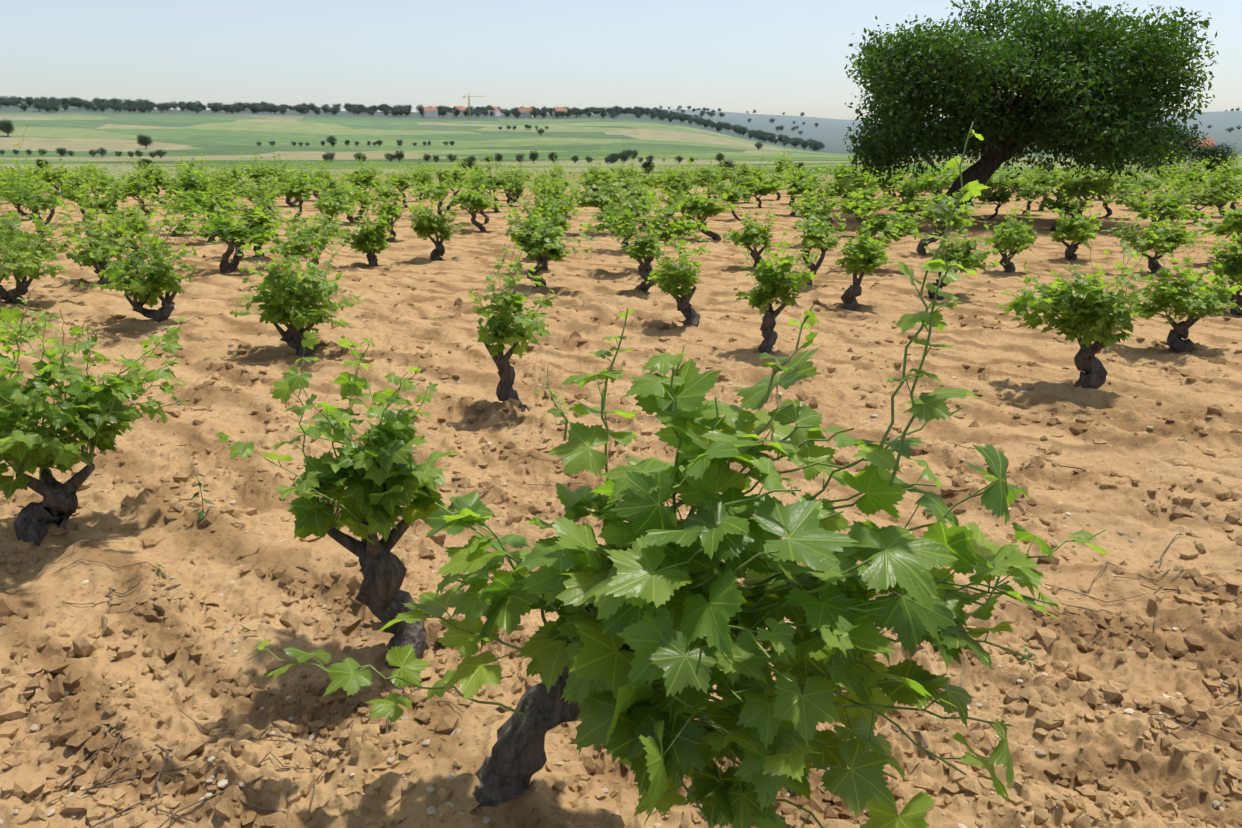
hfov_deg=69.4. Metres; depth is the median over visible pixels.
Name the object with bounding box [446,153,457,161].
tree
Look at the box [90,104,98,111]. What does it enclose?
tree
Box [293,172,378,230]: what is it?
vine
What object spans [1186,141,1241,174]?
bush
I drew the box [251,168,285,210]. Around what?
vine
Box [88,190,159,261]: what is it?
vine
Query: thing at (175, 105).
tree
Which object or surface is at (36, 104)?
tree
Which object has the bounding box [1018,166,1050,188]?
vine
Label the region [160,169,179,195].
vine
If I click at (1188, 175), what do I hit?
vine
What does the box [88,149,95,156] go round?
tree
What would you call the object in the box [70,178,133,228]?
vine
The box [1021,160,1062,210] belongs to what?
vine
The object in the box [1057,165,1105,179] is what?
vine
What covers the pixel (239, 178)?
vine
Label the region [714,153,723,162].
tree
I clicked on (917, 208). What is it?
vine
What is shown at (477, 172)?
vine
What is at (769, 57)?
sky
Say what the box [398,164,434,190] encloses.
vine
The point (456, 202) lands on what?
vine
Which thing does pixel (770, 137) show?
tree
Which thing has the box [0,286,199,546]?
vine
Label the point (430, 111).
house
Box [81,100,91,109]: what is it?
tree
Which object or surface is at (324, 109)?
tree
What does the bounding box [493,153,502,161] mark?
tree
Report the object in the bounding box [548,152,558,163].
tree
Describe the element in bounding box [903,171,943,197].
vine
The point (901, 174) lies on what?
vine
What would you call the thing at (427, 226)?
vine
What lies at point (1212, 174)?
vine
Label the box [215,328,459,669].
vine
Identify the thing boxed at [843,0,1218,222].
walnut tree
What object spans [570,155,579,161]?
tree
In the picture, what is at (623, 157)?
tree
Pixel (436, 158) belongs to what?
tree
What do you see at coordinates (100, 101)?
tree
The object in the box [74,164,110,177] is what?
vine
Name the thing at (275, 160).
vine
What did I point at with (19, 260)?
vine
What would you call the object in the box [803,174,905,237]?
vine
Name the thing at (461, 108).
house
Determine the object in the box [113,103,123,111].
tree
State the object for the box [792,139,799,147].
tree
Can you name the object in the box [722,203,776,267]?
vine
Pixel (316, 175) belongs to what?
vine
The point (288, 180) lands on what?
vine
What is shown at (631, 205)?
vine
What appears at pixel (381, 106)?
tree
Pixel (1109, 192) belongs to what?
vine
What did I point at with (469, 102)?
tower crane
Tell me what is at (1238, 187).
vine
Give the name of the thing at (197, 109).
tree
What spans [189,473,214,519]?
weed
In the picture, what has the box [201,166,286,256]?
vine
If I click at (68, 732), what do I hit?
soil clods
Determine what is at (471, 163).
tree
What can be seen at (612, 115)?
tree
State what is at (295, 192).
vine
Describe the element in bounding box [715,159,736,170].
tree
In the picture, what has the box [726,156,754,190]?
vine
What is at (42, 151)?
tree
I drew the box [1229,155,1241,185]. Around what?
vine
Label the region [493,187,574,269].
vine
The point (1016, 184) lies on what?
vine
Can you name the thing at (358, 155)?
tree
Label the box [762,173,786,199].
vine
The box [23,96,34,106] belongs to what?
tree
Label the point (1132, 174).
vine
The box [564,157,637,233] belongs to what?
vine
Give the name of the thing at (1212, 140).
house
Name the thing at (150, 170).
vine
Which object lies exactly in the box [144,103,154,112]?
tree
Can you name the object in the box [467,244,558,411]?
vine
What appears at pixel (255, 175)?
vine
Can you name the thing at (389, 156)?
tree
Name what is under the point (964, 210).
vine
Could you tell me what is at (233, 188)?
vine
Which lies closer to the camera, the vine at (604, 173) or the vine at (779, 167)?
the vine at (604, 173)
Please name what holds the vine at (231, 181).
on the ground
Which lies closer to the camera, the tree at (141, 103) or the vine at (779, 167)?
the vine at (779, 167)
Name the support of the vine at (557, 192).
on the ground
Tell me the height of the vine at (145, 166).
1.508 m
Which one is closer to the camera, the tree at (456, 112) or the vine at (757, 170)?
the vine at (757, 170)
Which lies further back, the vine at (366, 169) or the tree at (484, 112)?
the tree at (484, 112)
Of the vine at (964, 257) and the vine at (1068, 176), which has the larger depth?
the vine at (1068, 176)
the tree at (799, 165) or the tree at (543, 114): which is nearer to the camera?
the tree at (799, 165)
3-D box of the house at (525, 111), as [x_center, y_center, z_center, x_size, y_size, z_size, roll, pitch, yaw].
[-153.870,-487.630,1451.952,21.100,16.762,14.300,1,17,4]
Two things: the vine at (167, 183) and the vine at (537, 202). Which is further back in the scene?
the vine at (167, 183)
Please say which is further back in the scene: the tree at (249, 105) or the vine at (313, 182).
the tree at (249, 105)
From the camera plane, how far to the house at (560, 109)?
1448.93 m
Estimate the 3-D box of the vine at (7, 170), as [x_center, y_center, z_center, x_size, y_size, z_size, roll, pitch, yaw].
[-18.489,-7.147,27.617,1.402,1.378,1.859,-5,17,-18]
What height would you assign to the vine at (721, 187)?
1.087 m
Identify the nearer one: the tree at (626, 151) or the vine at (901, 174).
the vine at (901, 174)
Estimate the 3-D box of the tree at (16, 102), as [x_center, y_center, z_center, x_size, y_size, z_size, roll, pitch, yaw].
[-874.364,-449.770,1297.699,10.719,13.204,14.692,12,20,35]
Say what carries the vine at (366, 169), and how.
on the ground
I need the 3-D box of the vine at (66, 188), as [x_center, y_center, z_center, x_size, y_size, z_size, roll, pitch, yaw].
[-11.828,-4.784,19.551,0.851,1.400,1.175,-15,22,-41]
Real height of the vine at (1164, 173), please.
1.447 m
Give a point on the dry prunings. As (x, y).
(94, 786)
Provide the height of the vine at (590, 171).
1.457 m
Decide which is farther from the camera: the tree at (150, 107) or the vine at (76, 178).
the tree at (150, 107)
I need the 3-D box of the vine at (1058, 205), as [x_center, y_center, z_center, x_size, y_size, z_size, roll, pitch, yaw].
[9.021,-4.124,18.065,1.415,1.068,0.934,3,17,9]
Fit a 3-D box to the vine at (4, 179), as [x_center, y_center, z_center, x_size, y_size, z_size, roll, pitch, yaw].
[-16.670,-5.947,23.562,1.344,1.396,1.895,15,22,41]
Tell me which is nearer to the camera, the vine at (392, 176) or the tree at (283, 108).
the vine at (392, 176)
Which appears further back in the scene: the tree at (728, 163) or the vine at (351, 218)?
the tree at (728, 163)
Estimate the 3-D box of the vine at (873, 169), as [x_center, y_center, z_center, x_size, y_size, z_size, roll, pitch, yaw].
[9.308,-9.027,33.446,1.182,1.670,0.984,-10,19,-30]
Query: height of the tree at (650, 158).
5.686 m
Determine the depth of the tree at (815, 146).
1408.20 m
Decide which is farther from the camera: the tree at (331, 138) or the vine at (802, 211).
the tree at (331, 138)
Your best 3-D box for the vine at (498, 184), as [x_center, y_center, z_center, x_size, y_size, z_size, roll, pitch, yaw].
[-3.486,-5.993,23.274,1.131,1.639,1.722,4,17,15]
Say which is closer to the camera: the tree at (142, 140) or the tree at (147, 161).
the tree at (147, 161)
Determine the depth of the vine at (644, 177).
27.07 m
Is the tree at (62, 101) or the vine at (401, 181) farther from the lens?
the tree at (62, 101)
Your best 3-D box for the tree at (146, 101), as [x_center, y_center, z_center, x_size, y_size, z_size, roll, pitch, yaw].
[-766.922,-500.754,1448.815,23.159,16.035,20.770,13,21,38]
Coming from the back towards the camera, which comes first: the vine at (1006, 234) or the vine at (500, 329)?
the vine at (1006, 234)
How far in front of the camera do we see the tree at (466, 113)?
1433.34 m
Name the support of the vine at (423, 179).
on the ground
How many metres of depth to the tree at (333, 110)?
1385.80 m
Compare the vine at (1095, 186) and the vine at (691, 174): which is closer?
the vine at (1095, 186)
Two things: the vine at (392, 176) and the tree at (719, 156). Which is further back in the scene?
the tree at (719, 156)
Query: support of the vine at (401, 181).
on the ground
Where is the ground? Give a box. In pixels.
[0,105,1241,827]
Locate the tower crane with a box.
[463,92,486,119]
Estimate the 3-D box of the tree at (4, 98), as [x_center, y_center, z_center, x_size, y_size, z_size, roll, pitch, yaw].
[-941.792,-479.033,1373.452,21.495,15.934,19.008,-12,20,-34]
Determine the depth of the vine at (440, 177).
33.80 m
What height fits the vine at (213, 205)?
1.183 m
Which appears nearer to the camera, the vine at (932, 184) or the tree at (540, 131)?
the vine at (932, 184)
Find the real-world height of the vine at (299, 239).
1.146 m
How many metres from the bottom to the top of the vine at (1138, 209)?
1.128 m
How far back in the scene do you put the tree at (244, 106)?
1413.57 m
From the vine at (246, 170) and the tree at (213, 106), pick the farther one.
the tree at (213, 106)
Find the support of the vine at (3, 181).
on the ground
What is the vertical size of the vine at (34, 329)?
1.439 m
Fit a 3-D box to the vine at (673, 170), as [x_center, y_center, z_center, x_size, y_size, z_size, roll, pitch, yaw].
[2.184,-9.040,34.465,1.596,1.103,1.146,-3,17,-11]
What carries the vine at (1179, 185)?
on the ground
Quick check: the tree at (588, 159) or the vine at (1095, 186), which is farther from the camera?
the tree at (588, 159)
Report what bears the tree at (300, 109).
on the ground
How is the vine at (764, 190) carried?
on the ground
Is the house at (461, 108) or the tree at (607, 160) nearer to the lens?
the tree at (607, 160)
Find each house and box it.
[423,107,437,116]
[452,106,467,115]
[488,106,499,115]
[519,107,532,117]
[552,107,566,117]
[1177,138,1214,161]
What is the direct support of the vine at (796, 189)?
on the ground
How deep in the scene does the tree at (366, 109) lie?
1513.06 m
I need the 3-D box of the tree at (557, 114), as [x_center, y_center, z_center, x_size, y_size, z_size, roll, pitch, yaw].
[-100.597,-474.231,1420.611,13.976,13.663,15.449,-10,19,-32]
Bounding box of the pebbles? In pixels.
[0,280,1236,827]
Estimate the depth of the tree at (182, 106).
1348.77 m
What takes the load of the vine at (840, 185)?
on the ground
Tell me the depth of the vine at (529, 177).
31.34 m
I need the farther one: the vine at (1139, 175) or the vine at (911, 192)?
the vine at (1139, 175)
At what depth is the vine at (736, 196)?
20.52 m
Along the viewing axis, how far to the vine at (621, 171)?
35.95 m
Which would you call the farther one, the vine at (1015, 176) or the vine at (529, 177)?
the vine at (1015, 176)
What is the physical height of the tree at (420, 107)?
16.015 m
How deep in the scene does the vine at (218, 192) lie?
19.91 m
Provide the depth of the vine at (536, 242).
10.42 m
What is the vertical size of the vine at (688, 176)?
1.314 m
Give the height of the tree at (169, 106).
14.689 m
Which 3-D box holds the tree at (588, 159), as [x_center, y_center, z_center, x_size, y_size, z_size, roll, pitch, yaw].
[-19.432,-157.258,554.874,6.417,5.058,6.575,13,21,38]
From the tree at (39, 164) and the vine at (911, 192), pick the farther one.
the tree at (39, 164)
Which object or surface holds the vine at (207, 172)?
on the ground
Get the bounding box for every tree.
[0,96,9,100]
[0,118,13,136]
[11,98,21,105]
[18,104,26,110]
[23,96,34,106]
[31,100,43,111]
[36,96,49,103]
[36,159,48,167]
[37,149,47,154]
[39,102,54,112]
[52,104,59,112]
[57,97,69,104]
[57,147,66,156]
[60,103,68,110]
[66,150,73,155]
[71,99,83,109]
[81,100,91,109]
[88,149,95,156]
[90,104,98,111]
[96,99,105,104]
[96,148,106,156]
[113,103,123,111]
[114,151,121,156]
[129,105,136,111]
[133,101,144,108]
[135,133,153,148]
[135,150,143,157]
[138,158,154,169]
[140,99,152,105]
[140,106,146,112]
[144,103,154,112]
[153,149,166,158]
[156,103,164,111]
[164,102,171,111]
[169,101,178,109]
[178,103,186,110]
[191,106,201,113]
[208,103,217,112]
[226,104,235,111]
[234,106,241,112]
[239,102,249,111]
[247,102,258,111]
[251,105,261,112]
[277,106,287,113]
[293,105,305,112]
[308,103,314,111]
[313,108,319,113]
[321,106,329,113]
[325,152,335,161]
[326,135,336,146]
[330,106,338,114]
[353,107,360,114]
[354,152,366,160]
[361,107,372,113]
[375,140,382,146]
[377,104,386,111]
[384,153,396,161]
[395,108,405,115]
[395,150,404,161]
[416,104,424,110]
[422,154,431,161]
[433,155,439,162]
[438,108,447,116]
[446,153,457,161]
[452,107,460,117]
[461,158,475,169]
[462,109,470,116]
[474,110,481,116]
[481,109,488,115]
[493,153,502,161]
[503,110,510,117]
[515,153,524,162]
[529,109,538,117]
[529,150,538,162]
[536,128,544,134]
[539,110,547,117]
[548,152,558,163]
[554,110,560,118]
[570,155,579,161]
[571,108,582,116]
[585,155,592,162]
[598,111,607,117]
[604,157,610,163]
[607,153,619,159]
[608,111,616,118]
[620,148,632,154]
[620,154,627,163]
[629,149,637,159]
[640,161,655,173]
[646,155,653,161]
[675,156,683,163]
[677,114,685,121]
[702,119,710,126]
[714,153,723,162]
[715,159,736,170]
[739,127,749,135]
[754,142,763,149]
[758,132,768,141]
[767,135,776,142]
[777,134,783,142]
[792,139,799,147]
[793,162,803,169]
[801,141,807,149]
[812,141,818,149]
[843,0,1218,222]
[1034,160,1056,172]
[1092,152,1126,174]
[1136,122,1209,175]
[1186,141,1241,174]
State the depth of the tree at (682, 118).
1496.49 m
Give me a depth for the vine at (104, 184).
23.51 m
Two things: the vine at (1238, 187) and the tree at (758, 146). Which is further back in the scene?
the tree at (758, 146)
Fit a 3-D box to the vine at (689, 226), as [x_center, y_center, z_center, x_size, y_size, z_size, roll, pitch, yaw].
[0.365,-2.500,12.065,1.193,1.264,1.683,15,22,42]
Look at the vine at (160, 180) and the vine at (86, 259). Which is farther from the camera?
the vine at (160, 180)
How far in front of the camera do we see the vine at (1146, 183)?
24.17 m
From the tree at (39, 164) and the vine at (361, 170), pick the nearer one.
the vine at (361, 170)
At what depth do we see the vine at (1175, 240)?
11.68 m
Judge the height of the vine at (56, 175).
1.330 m
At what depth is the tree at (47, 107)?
1213.36 m
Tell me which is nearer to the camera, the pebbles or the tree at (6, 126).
the pebbles
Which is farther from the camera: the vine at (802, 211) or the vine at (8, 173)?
the vine at (8, 173)
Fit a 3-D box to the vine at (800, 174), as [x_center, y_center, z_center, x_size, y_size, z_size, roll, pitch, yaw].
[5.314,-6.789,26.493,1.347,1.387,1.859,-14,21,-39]
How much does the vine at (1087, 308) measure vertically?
1.455 m
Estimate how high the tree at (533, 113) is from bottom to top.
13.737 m
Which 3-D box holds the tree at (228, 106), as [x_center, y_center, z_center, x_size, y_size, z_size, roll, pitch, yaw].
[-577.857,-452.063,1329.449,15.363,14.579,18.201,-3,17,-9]
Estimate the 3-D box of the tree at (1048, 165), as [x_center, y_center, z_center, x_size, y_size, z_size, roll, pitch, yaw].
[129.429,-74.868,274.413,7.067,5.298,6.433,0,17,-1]
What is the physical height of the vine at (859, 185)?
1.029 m
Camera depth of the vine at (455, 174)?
24.03 m
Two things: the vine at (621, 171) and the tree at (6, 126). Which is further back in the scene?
the tree at (6, 126)
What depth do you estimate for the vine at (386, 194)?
22.47 m
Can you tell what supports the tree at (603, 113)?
on the ground
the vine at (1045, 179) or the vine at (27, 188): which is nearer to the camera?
the vine at (27, 188)
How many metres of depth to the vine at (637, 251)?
10.20 m
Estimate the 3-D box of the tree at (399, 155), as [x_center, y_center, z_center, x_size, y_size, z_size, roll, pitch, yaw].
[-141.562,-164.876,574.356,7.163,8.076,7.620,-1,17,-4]
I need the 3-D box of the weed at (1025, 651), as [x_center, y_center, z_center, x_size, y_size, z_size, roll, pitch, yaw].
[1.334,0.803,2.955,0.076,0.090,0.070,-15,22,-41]
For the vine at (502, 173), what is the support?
on the ground
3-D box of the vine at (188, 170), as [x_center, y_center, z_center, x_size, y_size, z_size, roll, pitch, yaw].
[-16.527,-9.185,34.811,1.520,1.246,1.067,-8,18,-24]
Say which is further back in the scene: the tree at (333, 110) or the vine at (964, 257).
the tree at (333, 110)
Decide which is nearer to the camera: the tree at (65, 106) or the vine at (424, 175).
the vine at (424, 175)
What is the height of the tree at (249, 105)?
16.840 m
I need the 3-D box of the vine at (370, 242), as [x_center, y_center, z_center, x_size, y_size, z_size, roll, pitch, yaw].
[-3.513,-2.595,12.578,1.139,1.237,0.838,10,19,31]
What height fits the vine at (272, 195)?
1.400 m
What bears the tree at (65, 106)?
on the ground
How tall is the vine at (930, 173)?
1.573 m
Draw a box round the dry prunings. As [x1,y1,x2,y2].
[34,436,1241,827]
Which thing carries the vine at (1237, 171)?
on the ground
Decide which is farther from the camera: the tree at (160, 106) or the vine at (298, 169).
the tree at (160, 106)
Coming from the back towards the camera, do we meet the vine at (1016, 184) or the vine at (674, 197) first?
the vine at (1016, 184)
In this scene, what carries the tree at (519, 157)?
on the ground
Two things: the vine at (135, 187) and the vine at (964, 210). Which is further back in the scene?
the vine at (135, 187)
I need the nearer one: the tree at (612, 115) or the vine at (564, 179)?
the vine at (564, 179)
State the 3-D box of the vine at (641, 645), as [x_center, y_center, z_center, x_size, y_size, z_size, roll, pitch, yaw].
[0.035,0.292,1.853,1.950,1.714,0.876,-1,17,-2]
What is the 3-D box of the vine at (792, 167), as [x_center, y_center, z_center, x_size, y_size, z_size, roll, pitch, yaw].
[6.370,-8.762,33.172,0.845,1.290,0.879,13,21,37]
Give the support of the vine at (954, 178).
on the ground
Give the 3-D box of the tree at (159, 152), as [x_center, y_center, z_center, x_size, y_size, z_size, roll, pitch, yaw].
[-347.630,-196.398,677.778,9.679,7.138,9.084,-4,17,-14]
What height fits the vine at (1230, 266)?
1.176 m
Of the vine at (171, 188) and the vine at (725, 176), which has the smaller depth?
the vine at (171, 188)
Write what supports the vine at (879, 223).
on the ground
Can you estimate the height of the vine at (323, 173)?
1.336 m
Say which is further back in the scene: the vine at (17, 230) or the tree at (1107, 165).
the tree at (1107, 165)
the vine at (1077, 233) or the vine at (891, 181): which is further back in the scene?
the vine at (891, 181)
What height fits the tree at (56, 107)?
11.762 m
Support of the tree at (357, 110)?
on the ground
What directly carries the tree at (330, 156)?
on the ground
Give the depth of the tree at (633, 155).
621.05 m
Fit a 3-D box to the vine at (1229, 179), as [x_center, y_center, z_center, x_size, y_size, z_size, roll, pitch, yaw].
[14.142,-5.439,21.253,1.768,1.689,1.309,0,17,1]
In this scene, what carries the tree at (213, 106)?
on the ground
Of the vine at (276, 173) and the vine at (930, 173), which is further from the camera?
the vine at (930, 173)
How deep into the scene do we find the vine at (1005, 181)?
32.43 m
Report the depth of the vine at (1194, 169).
35.02 m
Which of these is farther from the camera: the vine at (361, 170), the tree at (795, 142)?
the tree at (795, 142)
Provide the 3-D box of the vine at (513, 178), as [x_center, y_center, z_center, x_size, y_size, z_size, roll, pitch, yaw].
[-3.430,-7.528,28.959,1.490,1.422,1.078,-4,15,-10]
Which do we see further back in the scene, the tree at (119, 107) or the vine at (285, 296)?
the tree at (119, 107)
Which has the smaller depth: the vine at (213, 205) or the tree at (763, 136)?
the vine at (213, 205)
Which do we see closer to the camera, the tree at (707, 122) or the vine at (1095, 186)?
the vine at (1095, 186)
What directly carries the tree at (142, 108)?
on the ground
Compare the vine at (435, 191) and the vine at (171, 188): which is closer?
the vine at (435, 191)
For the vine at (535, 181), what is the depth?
24.34 m
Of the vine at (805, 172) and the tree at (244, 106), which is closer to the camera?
the vine at (805, 172)
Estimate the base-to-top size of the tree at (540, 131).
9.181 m
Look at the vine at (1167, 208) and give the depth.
15.26 m
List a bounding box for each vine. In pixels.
[0,122,124,303]
[0,156,63,211]
[0,162,27,190]
[0,175,62,235]
[0,199,46,239]
[0,266,60,345]
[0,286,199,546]
[2,163,17,176]
[2,164,49,219]
[3,159,43,186]
[21,160,80,204]
[23,154,73,191]
[27,155,57,193]
[49,175,159,284]
[53,158,221,321]
[55,163,92,221]
[63,161,90,192]
[67,154,110,189]
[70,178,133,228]
[74,163,133,210]
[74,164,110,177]
[75,164,112,197]
[80,161,126,197]
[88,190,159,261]
[93,170,156,214]
[118,168,140,184]
[130,155,180,203]
[132,163,170,192]
[134,155,157,178]
[141,180,252,241]
[159,153,217,236]
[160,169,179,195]
[162,174,201,205]
[162,196,291,272]
[173,160,209,176]
[174,157,221,216]
[181,173,235,209]
[188,166,236,186]
[194,161,220,187]
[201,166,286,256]
[201,168,256,208]
[212,162,243,186]
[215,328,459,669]
[225,161,240,187]
[228,152,281,187]
[230,201,363,356]
[235,163,284,226]
[238,153,262,184]
[247,121,1107,827]
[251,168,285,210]
[252,202,366,285]
[255,149,296,177]
[261,166,302,197]
[268,169,324,216]
[269,158,313,206]
[285,160,314,173]
[291,171,350,199]
[292,166,326,194]
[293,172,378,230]
[314,160,333,178]
[314,172,367,193]
[316,175,400,223]
[325,166,376,182]
[331,165,385,203]
[335,185,416,266]
[344,154,384,179]
[354,185,417,242]
[374,173,412,205]
[379,169,428,206]
[383,167,407,190]
[397,175,471,260]
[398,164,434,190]
[402,173,465,214]
[407,154,435,199]
[408,165,438,195]
[423,164,458,182]
[439,158,472,209]
[448,169,493,223]
[450,178,509,232]
[458,152,516,212]
[459,161,488,174]
[464,156,492,194]
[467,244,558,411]
[492,160,534,199]
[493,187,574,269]
[494,167,530,191]
[497,159,536,194]
[500,198,618,286]
[503,166,525,205]
[517,176,577,198]
[523,173,568,195]
[525,163,563,185]
[530,191,592,259]
[532,177,584,221]
[534,164,571,181]
[534,168,587,206]
[546,155,571,177]
[561,166,625,201]
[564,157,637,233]
[577,158,603,193]
[579,180,710,270]
[596,166,631,193]
[596,173,666,201]
[599,158,665,246]
[609,163,640,183]
[610,157,647,176]
[611,213,673,292]
[628,165,670,197]
[639,149,722,215]
[645,228,711,326]
[655,164,693,178]
[657,168,714,223]
[663,183,738,240]
[670,164,700,197]
[680,163,707,192]
[688,154,740,198]
[694,173,751,201]
[709,182,753,220]
[711,161,744,186]
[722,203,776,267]
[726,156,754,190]
[727,161,778,202]
[727,171,785,207]
[734,212,843,353]
[742,153,772,193]
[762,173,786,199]
[768,149,793,176]
[768,162,827,214]
[773,170,866,284]
[775,161,825,189]
[779,166,824,181]
[781,188,849,220]
[782,160,804,173]
[796,168,863,226]
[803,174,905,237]
[821,210,909,310]
[824,147,876,209]
[830,179,933,244]
[832,165,879,186]
[833,179,878,219]
[857,160,882,176]
[861,164,930,203]
[882,189,948,219]
[884,163,914,196]
[885,164,965,194]
[895,181,921,199]
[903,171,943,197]
[907,211,1004,300]
[909,159,942,192]
[913,190,988,255]
[925,165,957,191]
[935,164,968,185]
[940,159,975,206]
[972,182,1025,218]
[974,193,1047,272]
[975,161,1016,202]
[996,191,1177,388]
[997,174,1020,191]
[1001,163,1031,191]
[1006,171,1041,200]
[1016,177,1057,214]
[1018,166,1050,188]
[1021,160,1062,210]
[1021,166,1048,198]
[1034,185,1106,230]
[1046,189,1119,259]
[1050,167,1119,221]
[1055,158,1095,187]
[1055,162,1099,180]
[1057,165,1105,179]
[1058,169,1096,201]
[1073,163,1148,216]
[1092,172,1124,199]
[1102,180,1212,230]
[1102,192,1211,273]
[1105,173,1144,189]
[1115,161,1143,194]
[1115,234,1241,352]
[1121,178,1198,232]
[1125,165,1183,201]
[1147,156,1179,192]
[1147,170,1241,222]
[1148,151,1191,191]
[1167,156,1237,201]
[1169,168,1204,193]
[1183,157,1205,174]
[1187,151,1241,216]
[1187,169,1221,197]
[1188,231,1241,315]
[1189,205,1241,248]
[1207,149,1241,177]
[1219,173,1241,209]
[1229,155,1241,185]
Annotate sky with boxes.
[0,0,1241,119]
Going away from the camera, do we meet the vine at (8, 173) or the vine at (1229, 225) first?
the vine at (1229, 225)
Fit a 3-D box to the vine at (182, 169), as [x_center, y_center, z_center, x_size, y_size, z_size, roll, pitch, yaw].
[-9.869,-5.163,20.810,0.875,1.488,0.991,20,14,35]
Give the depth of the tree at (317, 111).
1365.91 m
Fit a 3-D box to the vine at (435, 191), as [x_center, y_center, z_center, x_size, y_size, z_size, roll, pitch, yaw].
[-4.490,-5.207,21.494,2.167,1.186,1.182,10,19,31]
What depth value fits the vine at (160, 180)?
26.30 m
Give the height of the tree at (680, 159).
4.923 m
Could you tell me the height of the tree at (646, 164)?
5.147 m
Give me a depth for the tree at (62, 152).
691.15 m
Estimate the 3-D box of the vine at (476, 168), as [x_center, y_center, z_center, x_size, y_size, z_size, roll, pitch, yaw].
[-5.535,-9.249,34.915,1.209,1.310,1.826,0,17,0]
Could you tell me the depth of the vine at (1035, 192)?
22.34 m
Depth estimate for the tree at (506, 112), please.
1429.27 m
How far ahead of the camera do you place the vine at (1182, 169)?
33.65 m
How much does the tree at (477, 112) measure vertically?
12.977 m
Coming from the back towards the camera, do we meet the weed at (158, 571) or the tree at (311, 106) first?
the tree at (311, 106)
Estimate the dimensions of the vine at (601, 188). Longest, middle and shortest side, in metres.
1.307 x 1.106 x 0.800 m
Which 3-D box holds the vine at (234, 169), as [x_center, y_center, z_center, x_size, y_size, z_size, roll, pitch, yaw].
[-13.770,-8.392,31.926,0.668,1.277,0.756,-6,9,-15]
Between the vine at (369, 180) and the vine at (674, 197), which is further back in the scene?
the vine at (369, 180)
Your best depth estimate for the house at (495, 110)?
1496.46 m
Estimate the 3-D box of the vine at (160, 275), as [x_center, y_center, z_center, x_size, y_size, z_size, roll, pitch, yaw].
[-4.315,-1.528,8.255,1.296,1.624,1.929,-11,20,-34]
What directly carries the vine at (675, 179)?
on the ground
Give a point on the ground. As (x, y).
(218, 137)
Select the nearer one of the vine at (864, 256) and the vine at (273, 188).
the vine at (864, 256)
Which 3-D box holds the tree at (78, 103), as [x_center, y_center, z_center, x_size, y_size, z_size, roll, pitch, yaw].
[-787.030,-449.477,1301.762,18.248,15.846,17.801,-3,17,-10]
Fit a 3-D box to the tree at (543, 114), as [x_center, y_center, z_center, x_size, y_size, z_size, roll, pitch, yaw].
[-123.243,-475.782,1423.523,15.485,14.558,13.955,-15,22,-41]
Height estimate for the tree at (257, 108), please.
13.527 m
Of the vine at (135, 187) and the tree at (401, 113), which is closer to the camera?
the vine at (135, 187)
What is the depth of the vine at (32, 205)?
16.90 m
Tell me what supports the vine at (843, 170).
on the ground
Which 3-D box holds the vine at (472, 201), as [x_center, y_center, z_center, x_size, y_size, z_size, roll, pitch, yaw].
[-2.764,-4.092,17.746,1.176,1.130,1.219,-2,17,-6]
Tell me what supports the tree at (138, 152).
on the ground
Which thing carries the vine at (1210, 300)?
on the ground
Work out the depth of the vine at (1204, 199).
19.54 m
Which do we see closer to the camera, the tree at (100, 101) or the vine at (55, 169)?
the vine at (55, 169)
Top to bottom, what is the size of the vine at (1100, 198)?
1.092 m
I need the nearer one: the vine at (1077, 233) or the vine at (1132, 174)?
the vine at (1077, 233)
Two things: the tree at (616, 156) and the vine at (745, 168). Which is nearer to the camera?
the vine at (745, 168)
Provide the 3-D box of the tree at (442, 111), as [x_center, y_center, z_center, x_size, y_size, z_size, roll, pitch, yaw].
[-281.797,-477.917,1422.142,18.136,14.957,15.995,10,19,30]
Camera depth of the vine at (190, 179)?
16.97 m
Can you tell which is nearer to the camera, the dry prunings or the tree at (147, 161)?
the dry prunings
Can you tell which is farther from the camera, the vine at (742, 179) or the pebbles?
the vine at (742, 179)
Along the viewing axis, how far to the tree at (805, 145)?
1425.85 m
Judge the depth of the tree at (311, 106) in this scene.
1555.01 m
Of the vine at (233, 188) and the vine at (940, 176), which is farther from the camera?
the vine at (940, 176)
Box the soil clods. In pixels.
[0,222,1241,827]
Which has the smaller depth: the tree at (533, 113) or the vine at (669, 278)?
the vine at (669, 278)
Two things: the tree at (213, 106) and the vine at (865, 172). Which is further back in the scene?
the tree at (213, 106)
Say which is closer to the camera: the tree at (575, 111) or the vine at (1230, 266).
the vine at (1230, 266)
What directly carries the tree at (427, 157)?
on the ground
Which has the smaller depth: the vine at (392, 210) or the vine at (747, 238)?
the vine at (747, 238)
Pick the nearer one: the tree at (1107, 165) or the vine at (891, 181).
the vine at (891, 181)
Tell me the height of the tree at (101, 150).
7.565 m
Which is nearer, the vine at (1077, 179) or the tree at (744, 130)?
the vine at (1077, 179)
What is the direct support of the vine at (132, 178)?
on the ground
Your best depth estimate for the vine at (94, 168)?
25.28 m
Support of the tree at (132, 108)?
on the ground
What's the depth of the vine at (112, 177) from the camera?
29.13 m
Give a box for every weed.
[155,562,166,576]
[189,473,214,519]
[786,481,797,495]
[1019,644,1035,667]
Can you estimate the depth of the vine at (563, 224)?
13.42 m
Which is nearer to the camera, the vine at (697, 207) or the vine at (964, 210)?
the vine at (964, 210)
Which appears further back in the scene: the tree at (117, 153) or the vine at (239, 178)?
the tree at (117, 153)
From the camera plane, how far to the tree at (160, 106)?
1304.88 m
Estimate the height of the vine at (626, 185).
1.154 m
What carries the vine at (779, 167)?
on the ground

